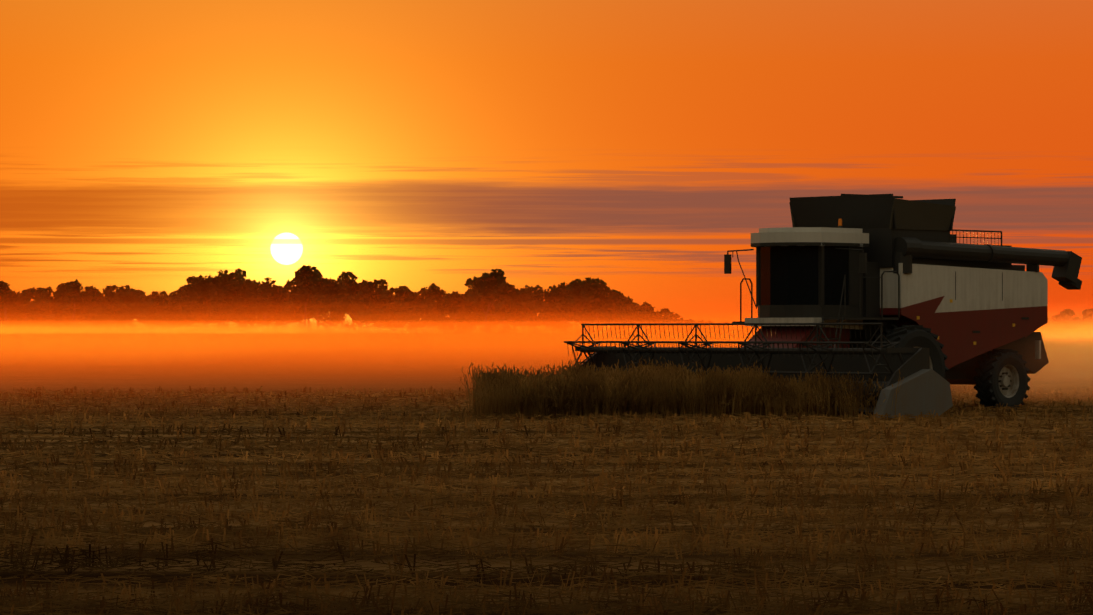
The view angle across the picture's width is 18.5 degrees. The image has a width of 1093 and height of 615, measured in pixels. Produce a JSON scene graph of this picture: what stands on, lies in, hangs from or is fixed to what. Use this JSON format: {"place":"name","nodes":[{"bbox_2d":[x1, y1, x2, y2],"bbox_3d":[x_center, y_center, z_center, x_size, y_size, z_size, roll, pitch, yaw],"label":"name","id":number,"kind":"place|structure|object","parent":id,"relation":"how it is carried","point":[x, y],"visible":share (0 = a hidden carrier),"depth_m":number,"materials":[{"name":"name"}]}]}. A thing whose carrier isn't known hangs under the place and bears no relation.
{"place":"outdoors","nodes":[
{"label":"outdoors","id":0,"kind":"place"},
{"bbox_2d":[0,338,1092,614],"bbox_3d":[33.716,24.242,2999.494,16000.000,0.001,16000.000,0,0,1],"label":"field ground","id":1,"kind":"structure","parent":0,"point":[438,384],"depth_m":36.81,"materials":[{"name":"brown plant"}]},
{"bbox_2d":[0,386,1092,614],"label":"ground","id":2,"kind":"structure","parent":1,"relation":"on","point":[436,536],"depth_m":31.99,"materials":[{"name":"brown soil"}]},
{"bbox_2d":[0,265,1092,339],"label":"tree belt","id":3,"kind":"object","parent":1,"relation":"on","point":[493,278],"depth_m":595.11,"materials":[{"name":"green plant"}]},
{"bbox_2d":[456,356,903,419],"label":"wheat stand","id":4,"kind":"object","parent":1,"relation":"on","point":[640,389],"visible":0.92,"depth_m":66.82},
{"bbox_2d":[564,194,1081,418],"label":"combine harvester","id":5,"kind":"object","parent":1,"relation":"on","point":[914,292],"visible":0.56,"depth_m":71.89,"materials":[{"name":"white paint"}]},
{"bbox_2d":[0,0,1092,424],"label":"sky","id":6,"kind":"structure","parent":0,"point":[148,146],"materials":[{"name":"orange"}]}
]}

